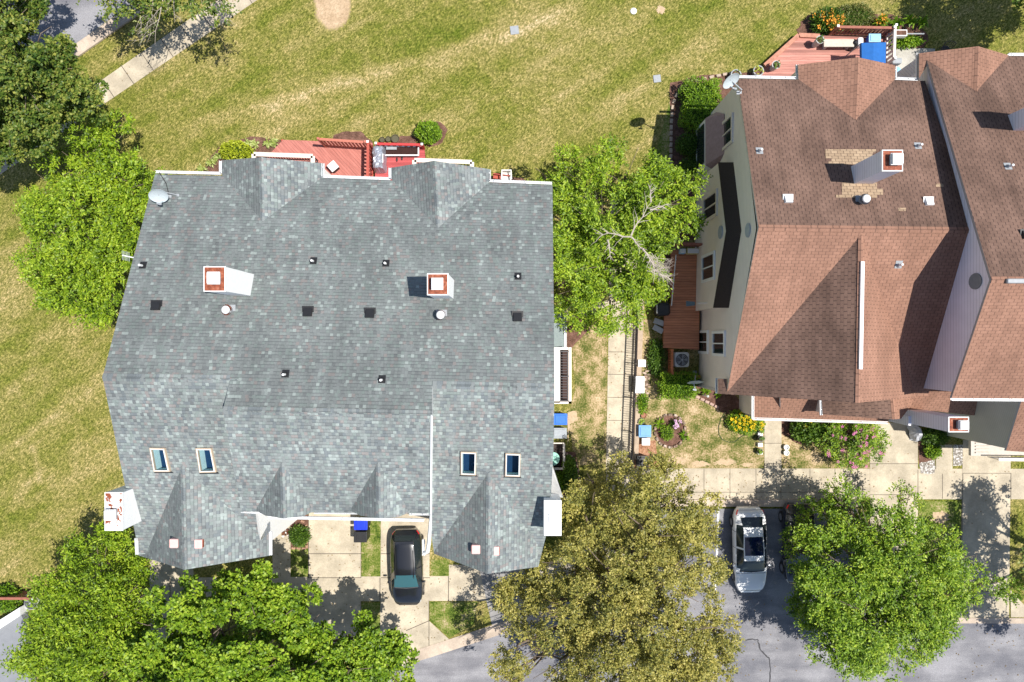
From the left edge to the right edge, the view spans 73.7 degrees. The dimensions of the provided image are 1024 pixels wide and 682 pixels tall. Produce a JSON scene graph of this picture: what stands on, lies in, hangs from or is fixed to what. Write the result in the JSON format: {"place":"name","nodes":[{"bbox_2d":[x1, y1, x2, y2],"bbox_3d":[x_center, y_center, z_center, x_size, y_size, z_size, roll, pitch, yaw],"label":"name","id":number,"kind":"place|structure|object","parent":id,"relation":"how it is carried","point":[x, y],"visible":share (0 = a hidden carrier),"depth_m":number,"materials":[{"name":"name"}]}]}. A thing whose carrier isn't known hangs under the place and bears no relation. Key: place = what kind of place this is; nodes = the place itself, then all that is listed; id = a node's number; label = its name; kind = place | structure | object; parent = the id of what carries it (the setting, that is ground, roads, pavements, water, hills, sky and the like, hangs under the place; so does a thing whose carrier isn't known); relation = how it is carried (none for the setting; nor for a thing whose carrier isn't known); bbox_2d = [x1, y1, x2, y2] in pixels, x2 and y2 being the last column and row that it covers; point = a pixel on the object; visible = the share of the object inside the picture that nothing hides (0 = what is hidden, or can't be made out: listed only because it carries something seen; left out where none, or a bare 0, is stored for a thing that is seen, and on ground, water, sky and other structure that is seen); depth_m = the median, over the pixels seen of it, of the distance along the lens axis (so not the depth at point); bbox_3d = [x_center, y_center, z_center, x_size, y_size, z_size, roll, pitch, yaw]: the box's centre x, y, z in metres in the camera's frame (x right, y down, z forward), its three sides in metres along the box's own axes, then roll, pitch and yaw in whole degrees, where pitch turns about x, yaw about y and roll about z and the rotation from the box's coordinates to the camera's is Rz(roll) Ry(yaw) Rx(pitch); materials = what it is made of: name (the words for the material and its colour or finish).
{"place":"outdoors","nodes":[
{"label":"outdoors","id":0,"kind":"place"},
{"bbox_2d":[0,605,35,681],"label":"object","id":1,"kind":"structure","parent":0,"point":[9,635],"depth_m":39.50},
{"bbox_2d":[0,0,131,47],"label":"street","id":2,"kind":"structure","parent":0,"point":[76,22],"depth_m":40.00,"materials":[{"name":"asphalt"}]},
{"bbox_2d":[0,0,255,173],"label":"sidewalk","id":3,"kind":"structure","parent":0,"point":[157,54],"depth_m":39.99,"materials":[{"name":"concrete"}]},
{"bbox_2d":[150,512,480,650],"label":"driveway","id":4,"kind":"structure","parent":0,"point":[338,539],"depth_m":39.99,"materials":[{"name":"concrete"}]},
{"bbox_2d":[354,515,370,529],"bbox_3d":[-8.635,10.420,39.443,0.780,1.115,0.720,0,90,0],"label":"recycling bin","id":5,"kind":"object","parent":4,"relation":"on","point":[361,525],"visible":0.55,"depth_m":38.92,"materials":[{"name":"blue plastic"}]},
{"bbox_2d":[387,527,425,604],"bbox_3d":[-6.050,13.047,39.206,2.180,1.587,4.405,-1,90,0],"label":"parked car","id":6,"kind":"object","parent":4,"relation":"on","point":[407,581],"visible":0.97,"depth_m":38.81,"materials":[{"name":"black paint"}]},
{"bbox_2d":[149,544,621,600],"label":"sidewalk","id":7,"kind":"structure","parent":0,"point":[370,588],"depth_m":39.99,"materials":[{"name":"concrete"}]},
{"bbox_2d":[480,569,537,625],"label":"driveway","id":8,"kind":"structure","parent":0,"point":[496,616],"depth_m":39.98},
{"bbox_2d":[0,0,1023,681],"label":"ground","id":9,"kind":"structure","parent":0,"point":[482,84],"depth_m":40.00,"materials":[{"name":"green plant"}]},
{"bbox_2d":[0,582,22,614],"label":"shrub","id":10,"kind":"object","parent":9,"relation":"on","point":[8,605],"visible":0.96,"depth_m":39.31,"materials":[{"name":"green plant"}]},
{"bbox_2d":[0,591,32,599],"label":"fence","id":11,"kind":"object","parent":9,"relation":"on","point":[23,596],"visible":0.52,"depth_m":38.77,"materials":[{"name":"red wood"}]},
{"bbox_2d":[0,0,109,171],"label":"oak tree","id":12,"kind":"object","parent":9,"relation":"on","point":[28,73],"visible":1,"depth_m":33.07,"materials":[{"name":"green plant"}]},
{"bbox_2d":[0,519,157,681],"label":"ash tree","id":13,"kind":"object","parent":9,"relation":"on","point":[59,637],"visible":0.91,"depth_m":34.66,"materials":[{"name":"green plant"}]},
{"bbox_2d":[16,4,147,96],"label":"kerb top","id":14,"kind":"structure","parent":9,"relation":"on","point":[99,39],"depth_m":39.88,"materials":[{"name":"concrete"}]},
{"bbox_2d":[8,104,171,331],"bbox_3d":[-22.349,-6.562,36.569,8.804,6.882,12.123,0,90,0],"label":"birch tree","id":15,"kind":"object","parent":9,"relation":"on","point":[92,274],"visible":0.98,"depth_m":35.22,"materials":[{"name":"green plant"}]},
{"bbox_2d":[72,0,148,53],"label":"kerb","id":16,"kind":"structure","parent":9,"relation":"on","point":[94,34],"depth_m":39.95,"materials":[{"name":"concrete"}]},
{"bbox_2d":[76,0,242,44],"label":"locust tree","id":17,"kind":"object","parent":9,"relation":"on","point":[148,14],"visible":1,"depth_m":34.85,"materials":[{"name":"green plant"}]},
{"bbox_2d":[81,558,419,681],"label":"maple tree","id":18,"kind":"object","parent":9,"relation":"on","point":[191,653],"visible":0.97,"depth_m":33.34,"materials":[{"name":"green plant"}]},
{"bbox_2d":[272,526,289,577],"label":"front walk","id":19,"kind":"structure","parent":9,"relation":"on","point":[281,560],"depth_m":39.99,"materials":[{"name":"concrete"}]},
{"bbox_2d":[269,139,372,176],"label":"deck","id":20,"kind":"structure","parent":9,"relation":"on","point":[350,161],"depth_m":39.50,"materials":[{"name":"red paint"}]},
{"bbox_2d":[317,137,369,149],"bbox_3d":[-9.460,-11.153,38.672,2.740,1.655,0.140,4,90,0],"label":"fence","id":21,"kind":"object","parent":20,"relation":"on","point":[327,140],"visible":0.92,"depth_m":38.45,"materials":[{"name":"paint"}]},
{"bbox_2d":[366,140,372,176],"bbox_3d":[-8.049,-10.050,38.773,0.140,1.655,2.218,1,90,0],"label":"fence","id":22,"kind":"object","parent":20,"relation":"on","point":[368,159],"visible":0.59,"depth_m":38.43,"materials":[{"name":"red paint"}]},
{"bbox_2d":[102,152,571,573],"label":"townhouse","id":23,"kind":"structure","parent":9,"relation":"on","point":[293,341],"depth_m":31.16,"materials":[{"name":"grey"}]},
{"bbox_2d":[148,172,178,204],"bbox_3d":[-17.211,-7.384,33.138,1.917,1.664,1.013,45,90,0],"label":"satellite dish","id":24,"kind":"object","parent":23,"relation":"on","point":[159,196],"visible":1,"depth_m":32.73,"materials":[{"name":"white metal"}]},
{"bbox_2d":[203,120,586,548],"bbox_3d":[-5.939,-1.346,39.991,20.020,0.001,25.078,-13,90,0],"label":"mulch bed","id":25,"kind":"object","parent":9,"relation":"on","point":[573,338],"visible":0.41,"depth_m":39.99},
{"bbox_2d":[218,139,255,159],"bbox_3d":[-15.914,-10.963,39.530,2.169,1.677,1.427,0,90,0],"label":"shrub","id":26,"kind":"object","parent":25,"relation":"on","point":[235,149],"visible":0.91,"depth_m":39.10,"materials":[{"name":"yellow plant"}]},
{"bbox_2d":[288,524,311,547],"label":"shrub","id":27,"kind":"object","parent":25,"relation":"on","point":[299,535],"visible":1,"depth_m":39.37,"materials":[{"name":"green plant"}]},
{"bbox_2d":[413,120,441,144],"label":"shrub","id":28,"kind":"object","parent":25,"relation":"on","point":[428,132],"visible":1,"depth_m":39.22,"materials":[{"name":"green plant"}]},
{"bbox_2d":[553,442,564,469],"bbox_3d":[2.635,6.664,39.600,0.817,0.800,1.643,0,90,0],"label":"planter box","id":29,"kind":"object","parent":25,"relation":"on","point":[559,448],"visible":0.68,"depth_m":39.90,"materials":[{"name":"white paint"}]},
{"bbox_2d":[561,454,579,494],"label":"shrub","id":30,"kind":"object","parent":25,"relation":"on","point":[570,469],"visible":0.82,"depth_m":38.95,"materials":[{"name":"green plant"}]},
{"bbox_2d":[375,145,425,179],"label":"deck","id":31,"kind":"structure","parent":9,"relation":"on","point":[392,162],"depth_m":39.65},
{"bbox_2d":[372,146,386,173],"bbox_3d":[-7.621,-10.444,39.169,0.770,1.425,1.481,0,90,0],"label":"grill","id":32,"kind":"object","parent":31,"relation":"on","point":[379,159],"visible":0.99,"depth_m":38.63,"materials":[{"name":"silver metal"}]},
{"bbox_2d":[380,145,418,155],"bbox_3d":[-6.454,-10.938,39.415,2.224,0.470,0.588,0,90,0],"label":"planter box","id":33,"kind":"object","parent":31,"relation":"on","point":[391,150],"visible":0.64,"depth_m":39.35,"materials":[{"name":"wood"}]},
{"bbox_2d":[375,142,424,149],"bbox_3d":[-6.418,-11.195,39.172,2.779,0.955,0.140,1,90,0],"label":"fence","id":34,"kind":"object","parent":31,"relation":"on","point":[411,145],"visible":0.91,"depth_m":38.83,"materials":[{"name":"red paint"}]},
{"bbox_2d":[402,603,554,665],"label":"sidewalk","id":35,"kind":"structure","parent":9,"relation":"on","point":[457,642],"depth_m":39.97,"materials":[{"name":"concrete"}]},
{"bbox_2d":[101,0,962,630],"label":"paving joints","id":36,"kind":"object","parent":9,"relation":"on","point":[609,374],"visible":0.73,"depth_m":39.98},
{"bbox_2d":[554,413,566,424],"bbox_3d":[2.785,4.493,39.572,0.795,0.795,0.657,0,90,0],"label":"recycling bin","id":37,"kind":"object","parent":9,"relation":"on","point":[560,418],"visible":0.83,"depth_m":39.18,"materials":[{"name":"blue plastic"}]},
{"bbox_2d":[554,428,566,438],"bbox_3d":[2.735,5.311,39.623,0.848,0.695,0.615,0,90,0],"label":"trash bin","id":38,"kind":"object","parent":9,"relation":"on","point":[560,433],"visible":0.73,"depth_m":39.27,"materials":[{"name":"grey plastic"}]},
{"bbox_2d":[117,5,1019,679],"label":"fallen leaves","id":39,"kind":"object","parent":9,"relation":"on","point":[663,495],"visible":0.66,"depth_m":39.97,"materials":[{"name":"brown plant"}]},
{"bbox_2d":[569,320,606,464],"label":"patchy yard","id":40,"kind":"structure","parent":9,"relation":"on","point":[588,430],"depth_m":39.99,"materials":[{"name":"plant"}]},
{"bbox_2d":[527,131,712,338],"bbox_3d":[5.325,-5.424,35.976,9.911,8.060,10.656,0,90,0],"label":"birch tree","id":41,"kind":"object","parent":9,"relation":"on","point":[635,217],"visible":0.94,"depth_m":34.42,"materials":[{"name":"green plant"}]},
{"bbox_2d":[291,102,960,644],"bbox_3d":[9.493,9.688,39.993,31.132,0.001,36.067,40,90,0],"label":"grass strip","id":42,"kind":"object","parent":9,"relation":"on","point":[451,618],"depth_m":39.99,"materials":[{"name":"plant"}]},
{"bbox_2d":[354,527,369,541],"bbox_3d":[-8.655,11.190,39.458,0.760,1.085,0.620,0,90,0],"label":"trash bin","id":43,"kind":"object","parent":42,"relation":"on","point":[361,535],"visible":0.95,"depth_m":38.94,"materials":[{"name":"black plastic"}]},
{"bbox_2d":[633,296,643,459],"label":"retaining wall","id":44,"kind":"structure","parent":9,"relation":"on","point":[637,413],"depth_m":39.70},
{"bbox_2d":[634,376,643,392],"bbox_3d":[7.359,2.525,39.672,0.583,0.595,0.975,0,90,0],"label":"storage box","id":45,"kind":"object","parent":44,"relation":"on","point":[639,386],"visible":0.81,"depth_m":39.38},
{"bbox_2d":[635,391,649,414],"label":"shrub","id":46,"kind":"object","parent":9,"relation":"on","point":[642,403],"visible":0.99,"depth_m":39.58,"materials":[{"name":"green plant"}]},
{"bbox_2d":[642,320,661,387],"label":"patchy yard","id":47,"kind":"structure","parent":9,"relation":"on","point":[649,333],"depth_m":39.99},
{"bbox_2d":[641,370,650,393],"bbox_3d":[7.821,2.379,39.940,0.654,0.120,1.431,0,90,0],"label":"stone edging","id":48,"kind":"object","parent":47,"relation":"on","point":[646,380],"visible":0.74,"depth_m":39.88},
{"bbox_2d":[646,338,666,377],"bbox_3d":[8.392,1.009,39.689,1.201,1.056,2.420,0,90,0],"label":"shrub","id":49,"kind":"object","parent":47,"relation":"on","point":[656,351],"visible":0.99,"depth_m":39.53,"materials":[{"name":"green plant"}]},
{"bbox_2d":[667,349,673,374],"bbox_3d":[9.141,1.187,39.422,0.140,1.155,1.478,0,90,0],"label":"fence","id":50,"kind":"object","parent":9,"relation":"on","point":[671,360],"visible":0.97,"depth_m":39.30,"materials":[{"name":"orange wood"}]},
{"bbox_2d":[655,250,698,349],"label":"deck","id":51,"kind":"structure","parent":9,"relation":"on","point":[681,326],"depth_m":39.55,"materials":[{"name":"brown wood"}]},
{"bbox_2d":[654,303,669,315],"bbox_3d":[8.672,-1.831,39.478,0.800,0.944,0.750,0,90,0],"label":"grill","id":52,"kind":"object","parent":51,"relation":"on","point":[661,309],"visible":0.89,"depth_m":39.05,"materials":[{"name":"black metal"}]},
{"bbox_2d":[655,370,700,400],"bbox_3d":[9.503,2.543,39.277,2.608,1.446,1.839,0,90,0],"label":"hedge","id":53,"kind":"object","parent":9,"relation":"on","point":[672,386],"visible":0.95,"depth_m":38.93,"materials":[{"name":"green plant"}]},
{"bbox_2d":[673,352,688,366],"bbox_3d":[9.752,1.076,39.535,0.860,0.930,0.860,0,90,0],"label":"air conditioner","id":54,"kind":"object","parent":9,"relation":"on","point":[680,359],"visible":1,"depth_m":39.14,"materials":[{"name":"grey metal"}]},
{"bbox_2d":[388,509,1023,681],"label":"parking lot","id":55,"kind":"structure","parent":9,"relation":"on","point":[786,654],"depth_m":39.99,"materials":[{"name":"asphalt"}]},
{"bbox_2d":[484,448,744,681],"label":"pear tree","id":56,"kind":"object","parent":55,"relation":"on","point":[638,589],"visible":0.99,"depth_m":32.91,"materials":[{"name":"yellow plant"}]},
{"bbox_2d":[729,506,770,592],"bbox_3d":[13.700,12.047,39.272,2.200,1.455,4.955,-1,90,0],"label":"parked car","id":57,"kind":"object","parent":55,"relation":"on","point":[749,541],"visible":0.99,"depth_m":38.92,"materials":[{"name":"white paint"}]},
{"bbox_2d":[778,502,816,583],"bbox_3d":[16.550,11.697,39.181,2.180,1.637,4.705,-1,90,0],"label":"parked car","id":58,"kind":"object","parent":55,"relation":"on","point":[787,512],"visible":0.42,"depth_m":39.01,"materials":[{"name":"black paint"}]},
{"bbox_2d":[639,380,869,468],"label":"patchy yard","id":59,"kind":"structure","parent":9,"relation":"on","point":[705,442],"depth_m":39.99,"materials":[{"name":"plant"}]},
{"bbox_2d":[639,425,650,436],"bbox_3d":[7.676,5.209,39.672,0.721,0.595,0.700,0,90,0],"label":"recycling bin","id":60,"kind":"object","parent":59,"relation":"on","point":[644,430],"visible":1,"depth_m":39.38,"materials":[{"name":"blue plastic"}]},
{"bbox_2d":[634,440,658,468],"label":"brick paving","id":61,"kind":"structure","parent":59,"relation":"on","point":[651,447],"depth_m":39.98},
{"bbox_2d":[636,455,648,468],"bbox_3d":[7.503,6.945,39.523,0.657,0.895,0.742,0,90,0],"label":"trash bin","id":62,"kind":"object","parent":61,"relation":"on","point":[639,460],"visible":0.61,"depth_m":39.11,"materials":[{"name":"black plastic"}]},
{"bbox_2d":[651,499,860,506],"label":"kerb","id":63,"kind":"structure","parent":9,"relation":"on","point":[756,502],"depth_m":39.88,"materials":[{"name":"concrete"}]},
{"bbox_2d":[567,5,950,523],"bbox_3d":[9.591,-0.337,39.992,17.750,0.001,34.684,-29,90,0],"label":"dirt patch","id":64,"kind":"object","parent":9,"relation":"on","point":[941,517],"visible":0.92,"depth_m":39.99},
{"bbox_2d":[655,9,934,463],"bbox_3d":[16.606,-6.142,39.988,16.496,0.001,26.694,0,90,0],"label":"mulch bed","id":65,"kind":"object","parent":9,"relation":"on","point":[727,403],"visible":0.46,"depth_m":39.99,"materials":[{"name":"soil"}]},
{"bbox_2d":[659,424,674,440],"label":"shrub","id":66,"kind":"object","parent":65,"relation":"on","point":[666,433],"visible":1,"depth_m":39.59,"materials":[{"name":"green plant"}]},
{"bbox_2d":[654,413,686,448],"bbox_3d":[9.253,5.259,39.950,1.933,0.168,2.051,0,90,0],"label":"stone edging","id":67,"kind":"object","parent":65,"relation":"on","point":[680,442],"visible":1,"depth_m":39.88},
{"bbox_2d":[674,132,696,157],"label":"shrub","id":68,"kind":"object","parent":65,"relation":"on","point":[686,145],"visible":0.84,"depth_m":39.22,"materials":[{"name":"green plant"}]},
{"bbox_2d":[678,155,697,181],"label":"shrub","id":69,"kind":"object","parent":65,"relation":"on","point":[690,164],"visible":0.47,"depth_m":39.27,"materials":[{"name":"green plant"}]},
{"bbox_2d":[677,75,722,134],"bbox_3d":[10.817,-13.550,39.249,2.658,1.502,3.394,0,90,0],"label":"hedge","id":70,"kind":"object","parent":65,"relation":"on","point":[699,102],"visible":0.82,"depth_m":38.87,"materials":[{"name":"green plant"}]},
{"bbox_2d":[669,71,731,182],"bbox_3d":[10.141,-12.857,39.950,2.472,0.170,7.748,27,90,0],"label":"stone edging","id":71,"kind":"object","parent":65,"relation":"on","point":[672,114],"visible":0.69,"depth_m":39.88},
{"bbox_2d":[725,409,765,435],"bbox_3d":[13.571,4.684,39.567,2.407,1.058,1.795,0,90,0],"label":"flower bed plant","id":72,"kind":"object","parent":65,"relation":"on","point":[738,420],"visible":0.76,"depth_m":39.43,"materials":[{"name":"yellow plant"}]},
{"bbox_2d":[789,421,831,445],"bbox_3d":[17.294,5.191,39.272,2.589,1.415,1.724,0,90,0],"label":"shrub","id":73,"kind":"object","parent":65,"relation":"on","point":[803,431],"visible":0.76,"depth_m":39.03,"materials":[{"name":"green plant"}]},
{"bbox_2d":[807,5,848,35],"bbox_3d":[18.370,-18.553,39.505,2.354,1.544,1.790,0,90,0],"label":"flower bed plant","id":74,"kind":"object","parent":65,"relation":"on","point":[825,22],"visible":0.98,"depth_m":39.27,"materials":[{"name":"orange plant"}]},
{"bbox_2d":[815,422,892,472],"bbox_3d":[19.359,5.728,38.702,4.128,2.633,3.467,-22,90,0],"label":"flower bush","id":75,"kind":"object","parent":65,"relation":"on","point":[862,435],"visible":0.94,"depth_m":38.32,"materials":[{"name":"green plant"}]},
{"bbox_2d":[838,1,876,32],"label":"shrub","id":76,"kind":"object","parent":65,"relation":"on","point":[858,15],"visible":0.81,"depth_m":39.41,"materials":[{"name":"green plant"}]},
{"bbox_2d":[871,13,889,25],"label":"flower bed plant","id":77,"kind":"object","parent":65,"relation":"on","point":[881,19],"visible":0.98,"depth_m":39.30,"materials":[{"name":"orange plant"}]},
{"bbox_2d":[885,34,926,49],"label":"shrub","id":78,"kind":"object","parent":65,"relation":"on","point":[911,40],"visible":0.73,"depth_m":39.57,"materials":[{"name":"green plant"}]},
{"bbox_2d":[902,13,917,28],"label":"bladed plant","id":79,"kind":"object","parent":65,"relation":"on","point":[914,20],"visible":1,"depth_m":39.55,"materials":[{"name":"green plant"}]},
{"bbox_2d":[923,442,942,459],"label":"shrub","id":80,"kind":"object","parent":65,"relation":"on","point":[931,451],"visible":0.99,"depth_m":39.46,"materials":[{"name":"green plant"}]},
{"bbox_2d":[761,33,885,75],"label":"deck","id":81,"kind":"structure","parent":9,"relation":"on","point":[797,48],"depth_m":39.70,"materials":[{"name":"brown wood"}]},
{"bbox_2d":[822,39,853,49],"bbox_3d":[18.777,-17.112,39.445,1.723,0.510,0.431,0,90,0],"label":"bench","id":82,"kind":"object","parent":81,"relation":"on","point":[845,43],"visible":0.98,"depth_m":39.19,"materials":[{"name":"grey plastic"}]},
{"bbox_2d":[828,24,895,36],"bbox_3d":[20.034,-17.781,39.123,3.329,1.155,0.140,1,90,0],"label":"fence","id":83,"kind":"object","parent":81,"relation":"on","point":[888,29],"visible":0.94,"depth_m":39.00,"materials":[{"name":"red wood"}]},
{"bbox_2d":[866,34,880,42],"bbox_3d":[20.818,-17.391,39.398,0.700,0.545,0.488,0,90,0],"label":"cooler","id":84,"kind":"object","parent":81,"relation":"on","point":[871,38],"visible":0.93,"depth_m":39.16,"materials":[{"name":"blue plastic"}]},
{"bbox_2d":[885,23,897,63],"bbox_3d":[21.692,-16.938,39.123,0.140,1.155,1.999,2,90,0],"label":"fence","id":85,"kind":"object","parent":81,"relation":"on","point":[893,47],"visible":0.8,"depth_m":38.93,"materials":[{"name":"pink paint"}]},
{"bbox_2d":[695,57,976,431],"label":"townhouse","id":86,"kind":"structure","parent":9,"relation":"on","point":[834,309],"depth_m":32.48,"materials":[{"name":"brown"}]},
{"bbox_2d":[698,330,708,353],"bbox_3d":[10.944,0.057,39.148,0.090,2.044,1.348,0,90,0],"label":"window","id":87,"kind":"structure","parent":86,"relation":"in","point":[703,334],"depth_m":38.86,"materials":[{"name":"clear glass"}]},
{"bbox_2d":[696,120,710,176],"bbox_3d":[10.902,-10.943,38.455,0.630,1.890,3.275,0,90,0],"label":"bay window","id":88,"kind":"structure","parent":86,"relation":"in","point":[700,156],"depth_m":38.19,"materials":[{"name":"white glass"}]},
{"bbox_2d":[701,250,714,282],"bbox_3d":[10.651,-4.008,37.096,0.090,2.376,1.522,0,90,0],"label":"window","id":89,"kind":"structure","parent":86,"relation":"in","point":[707,260],"depth_m":37.04,"materials":[{"name":"black glass"}]},
{"bbox_2d":[703,188,717,222],"bbox_3d":[10.720,-7.270,36.967,0.090,2.548,1.408,0,90,0],"label":"window","id":90,"kind":"structure","parent":86,"relation":"in","point":[710,202],"depth_m":36.72,"materials":[{"name":"glass"}]},
{"bbox_2d":[712,330,725,356],"bbox_3d":[10.943,0.132,36.176,0.090,2.181,1.351,0,90,0],"label":"window","id":91,"kind":"structure","parent":86,"relation":"in","point":[718,337],"depth_m":36.03,"materials":[{"name":"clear glass"}]},
{"bbox_2d":[722,112,732,150],"bbox_3d":[11.176,-10.838,35.787,0.090,2.390,1.520,0,90,0],"label":"window","id":92,"kind":"structure","parent":86,"relation":"in","point":[728,122],"depth_m":35.28,"materials":[{"name":"glass"}]},
{"bbox_2d":[723,73,741,94],"bbox_3d":[10.673,-12.378,32.903,1.166,1.182,0.699,0,90,0],"label":"satellite dish","id":93,"kind":"object","parent":86,"relation":"on","point":[731,80],"visible":1,"depth_m":32.81,"materials":[{"name":"white metal"}]},
{"bbox_2d":[765,420,952,473],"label":"front walk","id":94,"kind":"structure","parent":9,"relation":"on","point":[773,447],"depth_m":39.98,"materials":[{"name":"concrete"}]},
{"bbox_2d":[845,42,885,62],"bbox_3d":[20.030,-15.633,38.840,1.414,2.320,1.875,0,90,0],"label":"canopy","id":95,"kind":"object","parent":9,"relation":"on","point":[875,51],"visible":0.47,"depth_m":37.75,"materials":[{"name":"blue fabric"}]},
{"bbox_2d":[779,472,1023,681],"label":"elm tree","id":96,"kind":"object","parent":9,"relation":"on","point":[858,641],"visible":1,"depth_m":34.33,"materials":[{"name":"green plant"}]},
{"bbox_2d":[921,427,950,446],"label":"shrub","id":97,"kind":"object","parent":9,"relation":"on","point":[934,436],"visible":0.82,"depth_m":39.27,"materials":[{"name":"green plant"}]},
{"bbox_2d":[920,445,962,473],"bbox_3d":[25.235,6.938,39.984,2.942,0.001,1.267,-17,90,0],"label":"pebble bed","id":98,"kind":"object","parent":9,"relation":"on","point":[925,468],"visible":1,"depth_m":39.98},
{"bbox_2d":[897,46,1023,460],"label":"townhouse","id":99,"kind":"structure","parent":9,"relation":"on","point":[976,93],"depth_m":31.41,"materials":[{"name":"brown"}]},
{"bbox_2d":[969,273,981,288],"bbox_3d":[20.670,-2.663,30.429,0.080,0.840,0.720,0,90,0],"label":"oval window","id":100,"kind":"structure","parent":99,"relation":"in","point":[975,280],"depth_m":30.39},
{"bbox_2d":[953,618,1023,623],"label":"kerb","id":101,"kind":"structure","parent":9,"relation":"on","point":[999,620],"depth_m":39.95,"materials":[{"name":"concrete"}]},
{"bbox_2d":[567,200,636,468],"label":"path","id":102,"kind":"structure","parent":0,"point":[623,345],"depth_m":39.99,"materials":[{"name":"concrete"}]},
{"bbox_2d":[628,313,637,466],"bbox_3d":[7.034,1.895,39.420,0.060,1.160,10.804,2,90,0],"label":"railing","id":103,"kind":"object","parent":102,"relation":"on","point":[633,403],"visible":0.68,"depth_m":39.14,"materials":[{"name":"metal"}]},
{"bbox_2d":[606,468,1023,498],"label":"sidewalk","id":104,"kind":"structure","parent":0,"point":[807,482],"depth_m":39.99,"materials":[{"name":"concrete"}]},
{"bbox_2d":[888,47,934,68],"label":"patio","id":105,"kind":"structure","parent":0,"point":[907,55],"depth_m":39.98,"materials":[{"name":"concrete"}]},
{"bbox_2d":[870,423,1023,617],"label":"driveway","id":106,"kind":"structure","parent":0,"point":[986,529],"depth_m":39.98,"materials":[{"name":"concrete"}]},
{"bbox_2d":[906,424,922,441],"bbox_3d":[23.483,5.312,39.608,0.752,0.724,1.199,-9,90,0],"label":"covered bundle","id":107,"kind":"object","parent":106,"relation":"on","point":[915,433],"visible":0.86,"depth_m":39.55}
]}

